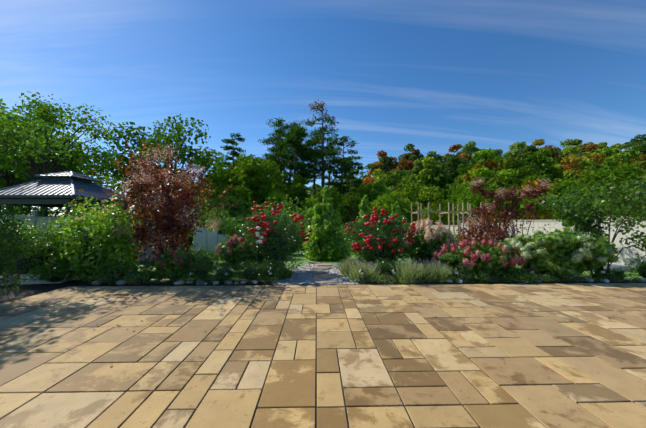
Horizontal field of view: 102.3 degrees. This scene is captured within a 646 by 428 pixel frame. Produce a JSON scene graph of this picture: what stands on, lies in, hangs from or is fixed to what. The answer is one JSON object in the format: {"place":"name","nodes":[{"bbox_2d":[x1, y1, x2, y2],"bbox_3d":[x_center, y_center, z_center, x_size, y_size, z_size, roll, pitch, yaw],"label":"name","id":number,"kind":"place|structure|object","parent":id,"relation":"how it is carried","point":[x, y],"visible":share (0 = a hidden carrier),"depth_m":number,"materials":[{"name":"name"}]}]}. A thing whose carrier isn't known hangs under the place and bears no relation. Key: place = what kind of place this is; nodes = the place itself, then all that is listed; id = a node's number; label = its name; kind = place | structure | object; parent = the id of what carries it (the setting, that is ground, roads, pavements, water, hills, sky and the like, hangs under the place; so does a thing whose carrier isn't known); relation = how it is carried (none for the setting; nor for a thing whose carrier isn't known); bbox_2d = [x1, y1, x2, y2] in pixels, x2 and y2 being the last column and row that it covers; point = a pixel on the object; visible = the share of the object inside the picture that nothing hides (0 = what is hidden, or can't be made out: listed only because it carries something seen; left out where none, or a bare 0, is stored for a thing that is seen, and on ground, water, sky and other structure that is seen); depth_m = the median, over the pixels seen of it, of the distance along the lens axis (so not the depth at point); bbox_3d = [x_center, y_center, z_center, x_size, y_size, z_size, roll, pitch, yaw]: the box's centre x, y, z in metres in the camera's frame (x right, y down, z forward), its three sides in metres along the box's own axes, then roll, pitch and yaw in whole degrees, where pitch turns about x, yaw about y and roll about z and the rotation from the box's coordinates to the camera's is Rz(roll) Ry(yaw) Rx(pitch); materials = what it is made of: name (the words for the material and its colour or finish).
{"place":"outdoors","nodes":[
{"label":"outdoors","id":0,"kind":"place"},
{"bbox_2d":[272,263,360,284],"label":"gravel path","id":1,"kind":"structure","parent":0,"point":[303,272],"depth_m":7.02,"materials":[{"name":"grey gravel"}]},
{"bbox_2d":[272,265,292,279],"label":"shrub","id":2,"kind":"object","parent":1,"relation":"on","point":[282,273],"visible":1,"depth_m":6.51,"materials":[{"name":"green plant"}]},
{"bbox_2d":[331,256,368,275],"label":"ornamental grass","id":3,"kind":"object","parent":1,"relation":"on","point":[344,265],"depth_m":7.17,"materials":[{"name":"green plant"}]},
{"bbox_2d":[0,0,645,214],"label":"sky","id":4,"kind":"structure","parent":0,"point":[429,75],"materials":[{"name":"blue"}]},
{"bbox_2d":[48,190,645,281],"bbox_3d":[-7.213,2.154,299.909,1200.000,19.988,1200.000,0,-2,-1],"label":"ground","id":5,"kind":"structure","parent":0,"point":[585,276],"depth_m":7.95,"materials":[{"name":"green plant"}]},
{"bbox_2d":[0,214,52,272],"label":"shrub","id":6,"kind":"object","parent":5,"relation":"on","point":[21,228],"visible":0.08,"depth_m":6.89,"materials":[{"name":"green plant"}]},
{"bbox_2d":[1,204,64,216],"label":"hedge","id":7,"kind":"object","parent":5,"relation":"on","point":[21,209],"visible":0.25,"depth_m":14.86,"materials":[{"name":"green plant"}]},
{"bbox_2d":[0,98,78,161],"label":"shade tree","id":8,"kind":"object","parent":5,"relation":"on","point":[13,136],"visible":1,"depth_m":6.55,"materials":[{"name":"green plant"}]},
{"bbox_2d":[0,112,106,205],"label":"tree","id":9,"kind":"object","parent":5,"relation":"on","point":[17,180],"visible":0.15,"depth_m":20.27,"materials":[{"name":"green plant"}]},
{"bbox_2d":[0,91,124,216],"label":"locust tree","id":10,"kind":"object","parent":5,"relation":"on","point":[43,113],"visible":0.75,"depth_m":16.20,"materials":[{"name":"green plant"}]},
{"bbox_2d":[0,171,133,216],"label":"gazebo","id":11,"kind":"object","parent":5,"relation":"on","point":[58,189],"visible":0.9,"depth_m":10.40,"materials":[{"name":"metal"}]},
{"bbox_2d":[41,189,152,281],"bbox_3d":[-5.942,0.541,6.733,2.759,2.434,1.525,0,-2,-1],"label":"green leafy shrub","id":12,"kind":"object","parent":5,"relation":"on","point":[86,251],"visible":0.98,"depth_m":6.44,"materials":[{"name":"green plant"}]},
{"bbox_2d":[1,210,227,261],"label":"fence","id":13,"kind":"object","parent":5,"relation":"on","point":[205,238],"visible":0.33,"depth_m":10.73,"materials":[{"name":"plastic"}]},
{"bbox_2d":[89,114,226,199],"bbox_3d":[-13.659,-2.729,22.215,10.479,10.851,10.533,1,-2,-22],"label":"tree","id":14,"kind":"object","parent":5,"relation":"on","point":[196,160],"visible":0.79,"depth_m":21.26,"materials":[{"name":"green plant"}]},
{"bbox_2d":[92,139,237,264],"bbox_3d":[-4.301,-0.158,7.122,2.880,3.800,2.734,-1,-2,27],"label":"smoke bush","id":15,"kind":"object","parent":5,"relation":"on","point":[169,214],"visible":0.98,"depth_m":6.86,"materials":[{"name":"red plant"}]},
{"bbox_2d":[187,243,220,271],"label":"shrub","id":16,"kind":"object","parent":5,"relation":"on","point":[212,260],"visible":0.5,"depth_m":7.29,"materials":[{"name":"green plant"}]},
{"bbox_2d":[192,206,244,239],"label":"shrub","id":17,"kind":"object","parent":5,"relation":"on","point":[220,230],"visible":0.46,"depth_m":13.42,"materials":[{"name":"green plant"}]},
{"bbox_2d":[199,193,254,234],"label":"hedge","id":18,"kind":"object","parent":5,"relation":"on","point":[234,213],"visible":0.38,"depth_m":20.52,"materials":[{"name":"green plant"}]},
{"bbox_2d":[208,133,245,199],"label":"pine","id":19,"kind":"object","parent":5,"relation":"on","point":[233,153],"visible":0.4,"depth_m":35.74,"materials":[{"name":"green plant"}]},
{"bbox_2d":[203,184,260,224],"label":"tree","id":20,"kind":"object","parent":5,"relation":"on","point":[237,191],"visible":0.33,"depth_m":23.57,"materials":[{"name":"green plant"}]},
{"bbox_2d":[214,234,255,270],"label":"pink hydrangea","id":21,"kind":"object","parent":5,"relation":"on","point":[237,245],"visible":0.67,"depth_m":7.44,"materials":[{"name":"green plant"}]},
{"bbox_2d":[204,153,283,211],"bbox_3d":[-8.461,-1.916,29.566,6.471,10.070,9.144,-1,-2,26],"label":"tree","id":22,"kind":"object","parent":5,"relation":"on","point":[250,172],"visible":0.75,"depth_m":27.82,"materials":[{"name":"green plant"}]},
{"bbox_2d":[239,183,282,220],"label":"tree","id":23,"kind":"object","parent":5,"relation":"on","point":[264,194],"visible":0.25,"depth_m":28.26,"materials":[{"name":"green plant"}]},
{"bbox_2d":[238,201,311,270],"bbox_3d":[-1.468,0.665,7.668,2.310,2.140,1.873,0,-2,-1],"label":"rose bush","id":24,"kind":"object","parent":5,"relation":"on","point":[269,242],"visible":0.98,"depth_m":7.45,"materials":[{"name":"green plant"}]},
{"bbox_2d":[256,117,295,180],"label":"pine","id":25,"kind":"object","parent":5,"relation":"on","point":[279,131],"visible":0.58,"depth_m":37.40,"materials":[{"name":"green plant"}]},
{"bbox_2d":[258,189,302,218],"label":"tree","id":26,"kind":"object","parent":5,"relation":"on","point":[271,198],"visible":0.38,"depth_m":24.67,"materials":[{"name":"green plant"}]},
{"bbox_2d":[256,179,307,213],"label":"tree","id":27,"kind":"object","parent":5,"relation":"on","point":[283,186],"visible":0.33,"depth_m":32.95,"materials":[{"name":"green plant"}]},
{"bbox_2d":[273,212,307,254],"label":"shrub","id":28,"kind":"object","parent":5,"relation":"on","point":[301,227],"visible":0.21,"depth_m":14.55,"materials":[{"name":"green plant"}]},
{"bbox_2d":[269,127,320,203],"bbox_3d":[-3.792,-3.604,34.012,6.933,15.615,6.148,0,-2,-1],"label":"pine","id":29,"kind":"object","parent":5,"relation":"on","point":[296,136],"visible":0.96,"depth_m":33.48,"materials":[{"name":"green plant"}]},
{"bbox_2d":[289,174,309,204],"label":"tree","id":30,"kind":"object","parent":5,"relation":"on","point":[298,187],"visible":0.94,"depth_m":32.46,"materials":[{"name":"green plant"}]},
{"bbox_2d":[266,197,341,248],"bbox_3d":[-1.387,0.756,20.871,5.911,4.262,3.556,0,-2,15],"label":"hedge","id":31,"kind":"object","parent":5,"relation":"on","point":[308,219],"visible":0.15,"depth_m":20.55,"materials":[{"name":"green plant"}]},
{"bbox_2d":[283,124,326,216],"bbox_3d":[-2.404,-4.057,36.161,5.730,16.762,5.912,0,-2,10],"label":"pine","id":32,"kind":"object","parent":5,"relation":"on","point":[312,170],"visible":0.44,"depth_m":35.24,"materials":[{"name":"green plant"}]},
{"bbox_2d":[297,132,334,197],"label":"pine","id":33,"kind":"object","parent":5,"relation":"on","point":[313,180],"visible":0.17,"depth_m":43.88,"materials":[{"name":"green plant"}]},
{"bbox_2d":[0,261,639,303],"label":"bed mulch","id":34,"kind":"object","parent":5,"relation":"on","point":[27,290],"depth_m":6.18,"materials":[{"name":"brown soil"}]},
{"bbox_2d":[0,206,34,300],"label":"dark shrub","id":35,"kind":"object","parent":34,"relation":"on","point":[8,236],"visible":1,"depth_m":4.83,"materials":[{"name":"green plant"}]},
{"bbox_2d":[0,215,72,276],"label":"shrub","id":36,"kind":"object","parent":34,"relation":"on","point":[40,252],"visible":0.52,"depth_m":6.28,"materials":[{"name":"green plant"}]},
{"bbox_2d":[0,271,75,285],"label":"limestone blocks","id":37,"kind":"structure","parent":34,"relation":"on","point":[27,281],"depth_m":6.20,"materials":[{"name":"stone"}]},
{"bbox_2d":[28,254,73,283],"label":"shrub","id":38,"kind":"object","parent":34,"relation":"on","point":[55,274],"visible":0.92,"depth_m":6.14,"materials":[{"name":"green plant"}]},
{"bbox_2d":[95,259,138,282],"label":"shrub","id":39,"kind":"object","parent":34,"relation":"on","point":[118,274],"visible":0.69,"depth_m":6.25,"materials":[{"name":"green plant"}]},
{"bbox_2d":[124,261,161,282],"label":"shrub","id":40,"kind":"object","parent":34,"relation":"on","point":[148,273],"visible":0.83,"depth_m":6.22,"materials":[{"name":"green plant"}]},
{"bbox_2d":[72,283,270,285],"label":"edge soil","id":41,"kind":"structure","parent":34,"relation":"on","point":[164,284],"depth_m":6.11,"materials":[{"name":"brown soil"}]},
{"bbox_2d":[147,247,198,282],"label":"shrub","id":42,"kind":"object","parent":34,"relation":"on","point":[174,263],"visible":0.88,"depth_m":6.35,"materials":[{"name":"green plant"}]},
{"bbox_2d":[182,259,213,279],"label":"boxwood","id":43,"kind":"object","parent":34,"relation":"on","point":[200,269],"visible":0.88,"depth_m":6.36,"materials":[{"name":"green plant"}]},
{"bbox_2d":[208,260,238,281],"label":"boxwood","id":44,"kind":"object","parent":34,"relation":"on","point":[222,269],"visible":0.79,"depth_m":6.36,"materials":[{"name":"green plant"}]},
{"bbox_2d":[235,259,269,279],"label":"boxwood","id":45,"kind":"object","parent":34,"relation":"on","point":[252,272],"visible":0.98,"depth_m":6.39,"materials":[{"name":"green plant"}]},
{"bbox_2d":[256,259,284,278],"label":"flowering plant","id":46,"kind":"object","parent":34,"relation":"on","point":[272,265],"visible":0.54,"depth_m":6.70,"materials":[{"name":"green plant"}]},
{"bbox_2d":[338,260,386,282],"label":"lavender","id":47,"kind":"object","parent":34,"relation":"on","point":[356,275],"visible":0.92,"depth_m":6.42,"materials":[{"name":"green plant"}]},
{"bbox_2d":[370,257,398,277],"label":"flowering plant","id":48,"kind":"object","parent":34,"relation":"on","point":[383,267],"visible":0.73,"depth_m":6.72,"materials":[{"name":"green plant"}]},
{"bbox_2d":[385,258,433,283],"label":"lavender","id":49,"kind":"object","parent":34,"relation":"on","point":[407,272],"visible":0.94,"depth_m":6.33,"materials":[{"name":"green plant"}]},
{"bbox_2d":[585,266,627,280],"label":"shrub","id":50,"kind":"object","parent":34,"relation":"on","point":[610,275],"visible":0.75,"depth_m":6.44,"materials":[{"name":"green plant"}]},
{"bbox_2d":[0,283,645,427],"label":"patio pavers","id":51,"kind":"object","parent":5,"relation":"on","point":[309,356],"visible":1,"depth_m":2.83,"materials":[{"name":"stone"}]},
{"bbox_2d":[296,100,353,202],"bbox_3d":[-0.021,-5.934,37.068,9.053,20.566,8.060,0,-2,-1],"label":"pine","id":52,"kind":"object","parent":5,"relation":"on","point":[321,139],"visible":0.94,"depth_m":36.96,"materials":[{"name":"green plant"}]},
{"bbox_2d":[300,186,350,227],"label":"tree","id":53,"kind":"object","parent":5,"relation":"on","point":[334,196],"visible":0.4,"depth_m":30.56,"materials":[{"name":"green plant"}]},
{"bbox_2d":[302,185,351,261],"bbox_3d":[0.194,0.481,11.522,2.188,3.589,2.352,0,-2,-1],"label":"conifer","id":54,"kind":"object","parent":5,"relation":"on","point":[323,243],"visible":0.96,"depth_m":11.11,"materials":[{"name":"green plant"}]},
{"bbox_2d":[319,131,352,187],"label":"pine","id":55,"kind":"object","parent":5,"relation":"on","point":[331,143],"visible":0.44,"depth_m":46.69,"materials":[{"name":"green plant"}]},
{"bbox_2d":[325,136,367,229],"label":"pine","id":56,"kind":"object","parent":5,"relation":"on","point":[343,177],"visible":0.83,"depth_m":40.05,"materials":[{"name":"green plant"}]},
{"bbox_2d":[333,160,362,237],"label":"pine","id":57,"kind":"object","parent":5,"relation":"on","point":[347,182],"visible":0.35,"depth_m":42.81,"materials":[{"name":"green plant"}]},
{"bbox_2d":[338,191,361,234],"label":"tree","id":58,"kind":"object","parent":5,"relation":"on","point":[353,200],"visible":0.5,"depth_m":26.89,"materials":[{"name":"green plant"}]},
{"bbox_2d":[347,195,380,254],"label":"conifer","id":59,"kind":"object","parent":5,"relation":"on","point":[364,209],"visible":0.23,"depth_m":14.75,"materials":[{"name":"green plant"}]},
{"bbox_2d":[355,183,388,219],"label":"tree","id":60,"kind":"object","parent":5,"relation":"on","point":[368,193],"visible":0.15,"depth_m":31.57,"materials":[{"name":"green plant"}]},
{"bbox_2d":[335,206,416,270],"bbox_3d":[1.573,0.749,7.818,2.402,1.980,1.911,0,-2,-1],"label":"rose bush","id":61,"kind":"object","parent":5,"relation":"on","point":[383,246],"visible":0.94,"depth_m":7.57,"materials":[{"name":"green plant"}]},
{"bbox_2d":[366,150,391,175],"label":"hill tree","id":62,"kind":"object","parent":5,"relation":"on","point":[382,156],"visible":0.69,"depth_m":95.88,"materials":[{"name":"green plant"}]},
{"bbox_2d":[377,171,410,198],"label":"hill tree","id":63,"kind":"object","parent":5,"relation":"on","point":[391,179],"visible":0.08,"depth_m":45.10,"materials":[{"name":"green plant"}]},
{"bbox_2d":[368,193,420,222],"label":"tree","id":64,"kind":"object","parent":5,"relation":"on","point":[386,201],"visible":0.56,"depth_m":24.30,"materials":[{"name":"green plant"}]},
{"bbox_2d":[384,201,407,253],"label":"conifer","id":65,"kind":"object","parent":5,"relation":"on","point":[395,208],"visible":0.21,"depth_m":16.30,"materials":[{"name":"green plant"}]},
{"bbox_2d":[387,173,423,205],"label":"hill tree","id":66,"kind":"object","parent":5,"relation":"on","point":[408,179],"visible":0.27,"depth_m":50.34,"materials":[{"name":"green plant"}]},
{"bbox_2d":[389,180,425,219],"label":"tree","id":67,"kind":"object","parent":5,"relation":"on","point":[412,187],"visible":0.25,"depth_m":29.49,"materials":[{"name":"green plant"}]},
{"bbox_2d":[398,144,423,163],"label":"hill tree","id":68,"kind":"object","parent":5,"relation":"on","point":[411,156],"visible":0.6,"depth_m":99.95,"materials":[{"name":"green plant"}]},
{"bbox_2d":[191,151,645,226],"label":"forest understorey","id":69,"kind":"object","parent":5,"relation":"on","point":[446,194],"visible":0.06,"depth_m":48.46,"materials":[{"name":"green plant"}]},
{"bbox_2d":[410,157,440,175],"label":"hill tree","id":70,"kind":"object","parent":5,"relation":"on","point":[418,168],"visible":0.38,"depth_m":67.93,"materials":[{"name":"green plant"}]},
{"bbox_2d":[400,217,457,265],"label":"peach hydrangea","id":71,"kind":"object","parent":5,"relation":"on","point":[429,242],"visible":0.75,"depth_m":7.82,"materials":[{"name":"green plant"}]},
{"bbox_2d":[420,169,451,208],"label":"hill tree","id":72,"kind":"object","parent":5,"relation":"on","point":[438,184],"visible":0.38,"depth_m":46.00,"materials":[{"name":"green plant"}]},
{"bbox_2d":[419,257,455,282],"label":"lavender","id":73,"kind":"object","parent":5,"relation":"on","point":[438,268],"visible":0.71,"depth_m":6.40,"materials":[{"name":"green plant"}]},
{"bbox_2d":[409,186,466,224],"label":"tree","id":74,"kind":"object","parent":5,"relation":"on","point":[444,216],"visible":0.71,"depth_m":23.67,"materials":[{"name":"green plant"}]},
{"bbox_2d":[410,202,482,241],"bbox_3d":[6.188,0.910,13.106,3.300,2.931,1.000,0,-2,-1],"label":"trellis","id":75,"kind":"object","parent":5,"relation":"on","point":[458,212],"visible":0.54,"depth_m":12.72,"materials":[{"name":"brown wood"}]},
{"bbox_2d":[440,157,466,186],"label":"hill tree","id":76,"kind":"object","parent":5,"relation":"on","point":[451,171],"visible":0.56,"depth_m":67.91,"materials":[{"name":"green plant"}]},
{"bbox_2d":[445,263,475,279],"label":"shrub","id":77,"kind":"object","parent":5,"relation":"on","point":[465,270],"visible":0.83,"depth_m":6.47,"materials":[{"name":"green plant"}]},
{"bbox_2d":[434,178,492,224],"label":"tree","id":78,"kind":"object","parent":5,"relation":"on","point":[460,188],"visible":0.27,"depth_m":28.45,"materials":[{"name":"green plant"}]},
{"bbox_2d":[443,162,492,191],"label":"hill tree","id":79,"kind":"object","parent":5,"relation":"on","point":[462,170],"visible":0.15,"depth_m":52.73,"materials":[{"name":"green plant"}]},
{"bbox_2d":[457,141,484,162],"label":"hill tree","id":80,"kind":"object","parent":5,"relation":"on","point":[469,148],"visible":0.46,"depth_m":100.08,"materials":[{"name":"green plant"}]},
{"bbox_2d":[430,239,527,277],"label":"pink hydrangea","id":81,"kind":"object","parent":5,"relation":"on","point":[490,258],"visible":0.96,"depth_m":6.70,"materials":[{"name":"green plant"}]},
{"bbox_2d":[447,179,511,222],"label":"tree","id":82,"kind":"object","parent":5,"relation":"on","point":[474,200],"visible":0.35,"depth_m":21.26,"materials":[{"name":"green plant"}]},
{"bbox_2d":[460,149,517,202],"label":"hill tree","id":83,"kind":"object","parent":5,"relation":"on","point":[481,169],"visible":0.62,"depth_m":42.90,"materials":[{"name":"green plant"}]},
{"bbox_2d":[361,281,645,283],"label":"edge soil","id":84,"kind":"structure","parent":5,"relation":"on","point":[505,282],"depth_m":6.31,"materials":[{"name":"brown soil"}]},
{"bbox_2d":[86,271,645,284],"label":"groundcover","id":85,"kind":"object","parent":84,"relation":"on","point":[485,278],"visible":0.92,"depth_m":6.20,"materials":[{"name":"green plant"}]},
{"bbox_2d":[455,199,558,246],"bbox_3d":[5.575,0.661,8.727,2.980,2.385,2.684,0,-2,-1],"label":"smoke bush","id":86,"kind":"object","parent":5,"relation":"on","point":[495,232],"visible":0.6,"depth_m":8.28,"materials":[{"name":"red plant"}]},
{"bbox_2d":[485,157,531,189],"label":"hill tree","id":87,"kind":"object","parent":5,"relation":"on","point":[510,164],"visible":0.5,"depth_m":45.06,"materials":[{"name":"green plant"}]},
{"bbox_2d":[468,176,551,264],"bbox_3d":[6.889,0.233,9.777,2.429,3.318,2.094,-1,-2,32],"label":"smoke bush","id":88,"kind":"object","parent":5,"relation":"on","point":[512,195],"visible":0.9,"depth_m":9.60,"materials":[{"name":"red plant"}]},
{"bbox_2d":[504,141,526,163],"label":"hill tree","id":89,"kind":"object","parent":5,"relation":"on","point":[518,146],"visible":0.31,"depth_m":99.07,"materials":[{"name":"green plant"}]},
{"bbox_2d":[501,265,538,280],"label":"shrub","id":90,"kind":"object","parent":5,"relation":"on","point":[517,271],"visible":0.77,"depth_m":6.43,"materials":[{"name":"green plant"}]},
{"bbox_2d":[483,177,558,219],"bbox_3d":[20.377,-0.190,27.185,6.417,7.594,5.894,0,-2,-1],"label":"tree","id":91,"kind":"object","parent":5,"relation":"on","point":[501,206],"visible":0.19,"depth_m":27.28,"materials":[{"name":"green plant"}]},
{"bbox_2d":[415,216,645,267],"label":"wall","id":92,"kind":"structure","parent":5,"relation":"on","point":[624,254],"depth_m":9.08,"materials":[{"name":"concrete"},{"name":"stucco"}]},
{"bbox_2d":[504,152,556,219],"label":"hill tree","id":93,"kind":"object","parent":5,"relation":"on","point":[536,159],"visible":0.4,"depth_m":47.28,"materials":[{"name":"green plant"}]},
{"bbox_2d":[524,139,558,157],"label":"hill tree","id":94,"kind":"object","parent":5,"relation":"on","point":[540,142],"visible":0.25,"depth_m":82.22,"materials":[{"name":"green plant"}]},
{"bbox_2d":[504,174,580,219],"bbox_3d":[17.638,-0.111,20.618,6.892,6.332,4.303,1,-2,-38],"label":"tree","id":95,"kind":"object","parent":5,"relation":"on","point":[556,188],"visible":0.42,"depth_m":19.98,"materials":[{"name":"green plant"}]},
{"bbox_2d":[534,148,562,219],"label":"hill tree","id":96,"kind":"object","parent":5,"relation":"on","point":[547,152],"visible":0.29,"depth_m":54.68,"materials":[{"name":"green plant"}]},
{"bbox_2d":[504,227,619,280],"bbox_3d":[6.261,1.052,7.024,3.110,1.340,1.692,0,-2,-1],"label":"lime hydrangea","id":97,"kind":"object","parent":5,"relation":"on","point":[555,251],"visible":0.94,"depth_m":6.54,"materials":[{"name":"green plant"}]},
{"bbox_2d":[548,154,596,182],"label":"hill tree","id":98,"kind":"object","parent":5,"relation":"on","point":[570,164],"visible":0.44,"depth_m":55.94,"materials":[{"name":"green plant"}]},
{"bbox_2d":[555,145,589,164],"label":"hill tree","id":99,"kind":"object","parent":5,"relation":"on","point":[571,150],"visible":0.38,"depth_m":77.30,"materials":[{"name":"green plant"}]},
{"bbox_2d":[539,175,645,277],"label":"tree","id":100,"kind":"object","parent":5,"relation":"on","point":[572,211],"visible":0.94,"depth_m":6.96,"materials":[{"name":"green plant"}]},
{"bbox_2d":[555,164,645,217],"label":"tree","id":101,"kind":"object","parent":5,"relation":"on","point":[627,173],"visible":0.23,"depth_m":19.50,"materials":[{"name":"green plant"}]},
{"bbox_2d":[581,147,623,177],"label":"hill tree","id":102,"kind":"object","parent":5,"relation":"on","point":[598,157],"visible":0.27,"depth_m":57.91,"materials":[{"name":"green plant"}]},
{"bbox_2d":[580,161,644,202],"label":"hill tree","id":103,"kind":"object","parent":5,"relation":"on","point":[609,164],"visible":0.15,"depth_m":42.05,"materials":[{"name":"green plant"}]},
{"bbox_2d":[604,149,641,173],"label":"hill tree","id":104,"kind":"object","parent":5,"relation":"on","point":[626,156],"visible":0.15,"depth_m":51.08,"materials":[{"name":"green plant"}]},
{"bbox_2d":[623,252,645,277],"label":"shrub","id":105,"kind":"object","parent":5,"relation":"on","point":[640,269],"visible":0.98,"depth_m":6.70,"materials":[{"name":"green plant"}]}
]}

